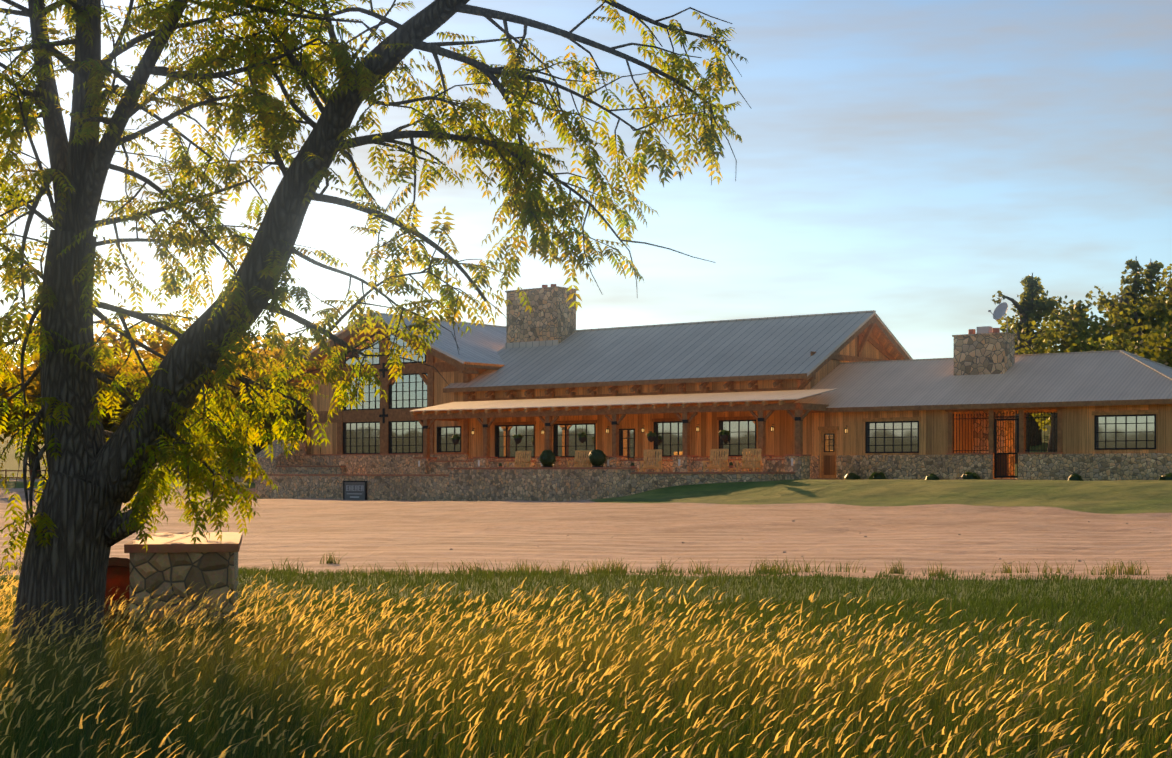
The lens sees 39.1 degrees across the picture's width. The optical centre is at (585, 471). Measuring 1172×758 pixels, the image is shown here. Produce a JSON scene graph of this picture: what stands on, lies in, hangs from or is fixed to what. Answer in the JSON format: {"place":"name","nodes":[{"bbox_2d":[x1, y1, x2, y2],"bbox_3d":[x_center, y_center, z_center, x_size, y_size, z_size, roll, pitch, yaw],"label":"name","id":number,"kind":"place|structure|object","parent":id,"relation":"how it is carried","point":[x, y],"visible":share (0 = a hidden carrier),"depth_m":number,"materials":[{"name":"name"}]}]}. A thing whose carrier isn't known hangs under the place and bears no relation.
{"place":"outdoors","nodes":[
{"label":"outdoors","id":0,"kind":"place"},
{"bbox_2d":[145,439,345,481],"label":"lodge wall pillars","id":1,"kind":"structure","parent":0,"point":[278,464],"depth_m":90.84,"materials":[{"name":"stone"}]},
{"bbox_2d":[0,565,1171,757],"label":"grass","id":2,"kind":"structure","parent":0,"point":[993,605],"depth_m":9.60,"materials":[{"name":"plant"}]},
{"bbox_2d":[0,413,1171,757],"bbox_3d":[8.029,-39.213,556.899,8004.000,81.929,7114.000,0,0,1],"label":"terrain","id":3,"kind":"structure","parent":0,"point":[976,527],"depth_m":43.24,"materials":[{"name":"brown soil"}]},
{"bbox_2d":[0,355,19,443],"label":"tree","id":4,"kind":"object","parent":3,"relation":"on","point":[2,431],"depth_m":143.66,"materials":[{"name":"yellow plant"}]},
{"bbox_2d":[0,343,38,438],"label":"tree","id":5,"kind":"object","parent":3,"relation":"on","point":[16,371],"visible":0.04,"depth_m":135.81,"materials":[{"name":"yellow plant"}]},
{"bbox_2d":[0,351,43,478],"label":"tree","id":6,"kind":"object","parent":3,"relation":"on","point":[32,456],"visible":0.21,"depth_m":126.28,"materials":[{"name":"yellow plant"}]},
{"bbox_2d":[0,313,148,441],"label":"tree","id":7,"kind":"object","parent":3,"relation":"on","point":[112,370],"visible":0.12,"depth_m":117.45,"materials":[{"name":"yellow plant"}]},
{"bbox_2d":[1,470,191,482],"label":"lodge pipe fence","id":8,"kind":"object","parent":3,"relation":"on","point":[37,477],"visible":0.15,"depth_m":95.20,"materials":[{"name":"brown metal"}]},
{"bbox_2d":[103,557,129,643],"bbox_3d":[-3.911,1.175,13.656,0.940,0.931,0.236,0,0,-14],"label":"rusty disc wheel","id":9,"kind":"object","parent":3,"relation":"on","point":[118,573],"visible":0.17,"depth_m":13.73,"materials":[{"name":"metal"}]},
{"bbox_2d":[108,350,164,431],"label":"tree","id":10,"kind":"object","parent":3,"relation":"on","point":[134,401],"visible":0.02,"depth_m":123.02,"materials":[{"name":"yellow plant"}]},
{"bbox_2d":[114,323,175,469],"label":"tree","id":11,"kind":"object","parent":3,"relation":"on","point":[165,346],"depth_m":137.26,"materials":[{"name":"yellow plant"}]},
{"bbox_2d":[109,353,224,476],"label":"tree","id":12,"kind":"object","parent":3,"relation":"on","point":[150,368],"visible":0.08,"depth_m":118.05,"materials":[{"name":"green plant"}]},
{"bbox_2d":[128,346,217,469],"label":"tree","id":13,"kind":"object","parent":3,"relation":"on","point":[147,357],"visible":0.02,"depth_m":122.78,"materials":[{"name":"yellow plant"}]},
{"bbox_2d":[124,532,241,638],"bbox_3d":[-3.593,1.080,14.911,0.920,0.970,2.680,0,0,-11],"label":"stone pillar","id":14,"kind":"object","parent":3,"relation":"on","point":[166,562],"visible":0.71,"depth_m":13.64,"materials":[{"name":"stone"}]},
{"bbox_2d":[166,314,274,351],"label":"tree","id":15,"kind":"object","parent":3,"relation":"on","point":[184,320],"depth_m":183.10,"materials":[{"name":"yellow plant"}]},
{"bbox_2d":[201,360,306,458],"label":"tree","id":16,"kind":"object","parent":3,"relation":"on","point":[236,394],"visible":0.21,"depth_m":119.54,"materials":[{"name":"green plant"}]},
{"bbox_2d":[229,336,284,473],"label":"tree","id":17,"kind":"object","parent":3,"relation":"on","point":[261,353],"visible":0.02,"depth_m":132.26,"materials":[{"name":"yellow plant"}]},
{"bbox_2d":[229,332,300,449],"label":"tree","id":18,"kind":"object","parent":3,"relation":"on","point":[288,341],"depth_m":167.28,"materials":[{"name":"yellow plant"}]},
{"bbox_2d":[226,358,306,448],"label":"tree","id":19,"kind":"object","parent":3,"relation":"on","point":[303,422],"depth_m":126.39,"materials":[{"name":"green plant"}]},
{"bbox_2d":[257,340,311,373],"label":"tree","id":20,"kind":"object","parent":3,"relation":"on","point":[310,347],"depth_m":144.24,"materials":[{"name":"yellow plant"}]},
{"bbox_2d":[265,344,306,438],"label":"tree","id":21,"kind":"object","parent":3,"relation":"on","point":[272,354],"depth_m":135.41,"materials":[{"name":"orange plant"}]},
{"bbox_2d":[252,331,338,366],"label":"tree","id":22,"kind":"object","parent":3,"relation":"on","point":[268,348],"depth_m":148.90,"materials":[{"name":"yellow plant"}]},
{"bbox_2d":[0,0,751,670],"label":"tree","id":23,"kind":"object","parent":3,"relation":"on","point":[94,480],"visible":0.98,"depth_m":11.48,"materials":[{"name":"green plant"}]},
{"bbox_2d":[282,312,505,473],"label":"house","id":24,"kind":"structure","parent":3,"relation":"on","point":[372,434],"depth_m":88.40,"materials":[{"name":"brown wood"}]},
{"bbox_2d":[255,467,823,500],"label":"stone retaining wall","id":25,"kind":"structure","parent":3,"relation":"on","point":[528,483],"depth_m":72.84,"materials":[{"name":"stone"}]},
{"bbox_2d":[343,481,366,499],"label":"sign","id":26,"kind":"object","parent":25,"relation":"attached to","point":[354,490],"visible":0.94,"depth_m":78.43,"materials":[{"name":"metal"}]},
{"bbox_2d":[506,451,530,466],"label":"patio chair","id":27,"kind":"object","parent":25,"relation":"on","point":[524,459],"visible":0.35,"depth_m":77.71,"materials":[{"name":"brown wood"}]},
{"bbox_2d":[539,449,555,466],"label":"round bush","id":28,"kind":"object","parent":25,"relation":"on","point":[547,458],"visible":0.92,"depth_m":76.30,"materials":[{"name":"green plant"}]},
{"bbox_2d":[567,450,591,466],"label":"patio chair","id":29,"kind":"object","parent":25,"relation":"on","point":[576,461],"visible":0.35,"depth_m":75.56,"materials":[{"name":"brown wood"}]},
{"bbox_2d":[588,449,606,466],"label":"potted shrub","id":30,"kind":"object","parent":25,"relation":"on","point":[597,458],"visible":0.85,"depth_m":74.54,"materials":[{"name":"green plant"}]},
{"bbox_2d":[409,389,836,478],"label":"porch","id":31,"kind":"object","parent":25,"relation":"on","point":[798,462],"visible":0.83,"depth_m":75.08,"materials":[{"name":"brown wood"}]},
{"bbox_2d":[451,434,460,444],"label":"hanging plant","id":32,"kind":"object","parent":31,"relation":"hanging from","point":[455,439],"visible":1,"depth_m":81.33,"materials":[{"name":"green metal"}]},
{"bbox_2d":[513,434,522,443],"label":"hanging plant","id":33,"kind":"object","parent":31,"relation":"hanging from","point":[518,438],"visible":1,"depth_m":78.94,"materials":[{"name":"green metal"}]},
{"bbox_2d":[578,416,586,442],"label":"hanging plant","id":34,"kind":"object","parent":31,"relation":"hanging from","point":[582,436],"visible":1,"depth_m":76.58,"materials":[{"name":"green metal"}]},
{"bbox_2d":[646,431,655,441],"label":"hanging plant","id":35,"kind":"object","parent":31,"relation":"hanging from","point":[651,435],"visible":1,"depth_m":74.17,"materials":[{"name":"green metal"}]},
{"bbox_2d":[718,430,729,440],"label":"hanging plant","id":36,"kind":"object","parent":31,"relation":"hanging from","point":[723,434],"visible":1,"depth_m":71.83,"materials":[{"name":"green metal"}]},
{"bbox_2d":[640,449,661,471],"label":"patio chair","id":37,"kind":"object","parent":25,"relation":"on","point":[658,466],"visible":0.77,"depth_m":73.12,"materials":[{"name":"brown wood"}]},
{"bbox_2d":[702,449,728,471],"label":"patio chair","id":38,"kind":"object","parent":25,"relation":"on","point":[720,466],"visible":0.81,"depth_m":71.15,"materials":[{"name":"brown wood"}]},
{"bbox_2d":[724,462,735,471],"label":"side table","id":39,"kind":"object","parent":25,"relation":"on","point":[730,465],"visible":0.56,"depth_m":70.27,"materials":[{"name":"brown wood"}]},
{"bbox_2d":[735,449,760,471],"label":"patio chair","id":40,"kind":"object","parent":25,"relation":"on","point":[745,465],"visible":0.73,"depth_m":70.25,"materials":[{"name":"brown wood"}]},
{"bbox_2d":[0,551,1149,576],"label":"yard weed tufts","id":41,"kind":"object","parent":3,"relation":"on","point":[1130,570],"depth_m":25.83,"materials":[{"name":"green plant"}]},
{"bbox_2d":[145,519,1151,573],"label":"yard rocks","id":42,"kind":"object","parent":3,"relation":"on","point":[1079,560],"visible":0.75,"depth_m":35.84,"materials":[{"name":"brown stone"}]},
{"bbox_2d":[443,310,912,466],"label":"house","id":43,"kind":"structure","parent":3,"relation":"on","point":[798,352],"depth_m":78.97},
{"bbox_2d":[471,424,847,434],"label":"wall lights","id":44,"kind":"object","parent":43,"relation":"attached to","point":[697,430],"visible":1,"depth_m":78.09},
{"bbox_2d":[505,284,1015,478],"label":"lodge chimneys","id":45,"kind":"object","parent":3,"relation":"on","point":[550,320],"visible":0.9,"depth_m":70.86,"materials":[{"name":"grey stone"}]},
{"bbox_2d":[988,302,1015,333],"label":"satellite dish","id":46,"kind":"object","parent":45,"relation":"attached to","point":[1000,310],"visible":0.92,"depth_m":70.36,"materials":[{"name":"grey metal"}]},
{"bbox_2d":[844,473,860,479],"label":"shrub","id":47,"kind":"object","parent":3,"relation":"on","point":[851,476],"visible":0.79,"depth_m":70.38,"materials":[{"name":"green plant"}]},
{"bbox_2d":[869,470,887,479],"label":"shrub","id":48,"kind":"object","parent":3,"relation":"on","point":[877,475],"visible":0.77,"depth_m":69.65,"materials":[{"name":"green plant"}]},
{"bbox_2d":[925,473,938,479],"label":"shrub","id":49,"kind":"object","parent":3,"relation":"on","point":[933,476],"visible":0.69,"depth_m":68.15,"materials":[{"name":"green plant"}]},
{"bbox_2d":[961,471,979,479],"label":"shrub","id":50,"kind":"object","parent":3,"relation":"on","point":[970,476],"visible":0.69,"depth_m":67.09,"materials":[{"name":"green plant"}]},
{"bbox_2d":[786,350,1171,480],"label":"lodge wing","id":51,"kind":"structure","parent":3,"relation":"on","point":[911,419],"depth_m":68.13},
{"bbox_2d":[992,281,1061,445],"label":"tree","id":52,"kind":"object","parent":3,"relation":"on","point":[1045,304],"visible":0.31,"depth_m":124.14,"materials":[{"name":"green plant"}]},
{"bbox_2d":[1011,273,1050,427],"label":"tree","id":53,"kind":"object","parent":3,"relation":"on","point":[1032,286],"visible":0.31,"depth_m":124.28,"materials":[{"name":"green plant"}]},
{"bbox_2d":[1000,317,1079,463],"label":"tree","id":54,"kind":"object","parent":3,"relation":"on","point":[1046,330],"visible":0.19,"depth_m":117.11,"materials":[{"name":"green plant"}]},
{"bbox_2d":[1010,324,1116,451],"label":"tree","id":55,"kind":"object","parent":3,"relation":"on","point":[1044,346],"visible":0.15,"depth_m":111.19,"materials":[{"name":"green plant"}]},
{"bbox_2d":[1056,302,1088,350],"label":"tree","id":56,"kind":"object","parent":3,"relation":"on","point":[1078,305],"visible":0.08,"depth_m":129.18,"materials":[{"name":"green plant"}]},
{"bbox_2d":[1068,473,1083,480],"bbox_3d":[19.184,0.266,64.617,0.583,0.439,0.568,0,0,37],"label":"shrub","id":57,"kind":"object","parent":3,"relation":"on","point":[1075,477],"visible":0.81,"depth_m":64.48,"materials":[{"name":"green plant"}]},
{"bbox_2d":[1041,299,1113,347],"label":"tree","id":58,"kind":"object","parent":3,"relation":"on","point":[1057,311],"visible":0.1,"depth_m":133.38,"materials":[{"name":"green plant"}]},
{"bbox_2d":[1046,295,1134,352],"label":"tree","id":59,"kind":"object","parent":3,"relation":"on","point":[1084,327],"visible":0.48,"depth_m":117.66,"materials":[{"name":"green plant"}]},
{"bbox_2d":[1073,282,1170,350],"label":"tree","id":60,"kind":"object","parent":3,"relation":"on","point":[1098,303],"visible":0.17,"depth_m":127.03,"materials":[{"name":"green plant"}]},
{"bbox_2d":[1088,330,1156,359],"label":"tree","id":61,"kind":"object","parent":3,"relation":"on","point":[1106,340],"visible":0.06,"depth_m":107.85,"materials":[{"name":"green plant"}]},
{"bbox_2d":[1097,288,1171,355],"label":"tree","id":62,"kind":"object","parent":3,"relation":"on","point":[1161,311],"visible":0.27,"depth_m":120.30,"materials":[{"name":"green plant"}]},
{"bbox_2d":[1117,256,1151,325],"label":"tree","id":63,"kind":"object","parent":3,"relation":"on","point":[1134,265],"visible":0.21,"depth_m":127.04,"materials":[{"name":"green plant"}]},
{"bbox_2d":[1109,310,1171,365],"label":"tree","id":64,"kind":"object","parent":3,"relation":"on","point":[1166,325],"visible":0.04,"depth_m":109.28,"materials":[{"name":"green plant"}]},
{"bbox_2d":[1118,264,1171,328],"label":"tree","id":65,"kind":"object","parent":3,"relation":"on","point":[1168,285],"visible":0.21,"depth_m":130.27,"materials":[{"name":"green plant"}]},
{"bbox_2d":[1126,319,1171,366],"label":"tree","id":66,"kind":"object","parent":3,"relation":"on","point":[1153,330],"visible":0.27,"depth_m":105.94,"materials":[{"name":"green plant"}]},
{"bbox_2d":[1128,324,1171,365],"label":"tree","id":67,"kind":"object","parent":3,"relation":"on","point":[1151,343],"visible":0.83,"depth_m":100.05,"materials":[{"name":"green plant"}]},
{"bbox_2d":[1141,259,1165,321],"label":"tree","id":68,"kind":"object","parent":3,"relation":"on","point":[1152,270],"visible":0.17,"depth_m":134.01,"materials":[{"name":"green plant"}]},
{"bbox_2d":[1159,473,1171,479],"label":"shrub","id":69,"kind":"object","parent":3,"relation":"on","point":[1166,477],"visible":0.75,"depth_m":62.26,"materials":[{"name":"green plant"}]},
{"bbox_2d":[1165,296,1171,330],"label":"tree","id":70,"kind":"object","parent":3,"relation":"on","point":[1170,306],"visible":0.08,"depth_m":124.36,"materials":[{"name":"green plant"}]},
{"bbox_2d":[0,0,1171,369],"label":"sky","id":71,"kind":"structure","parent":0,"point":[911,163],"materials":[{"name":"blue"}]}
]}

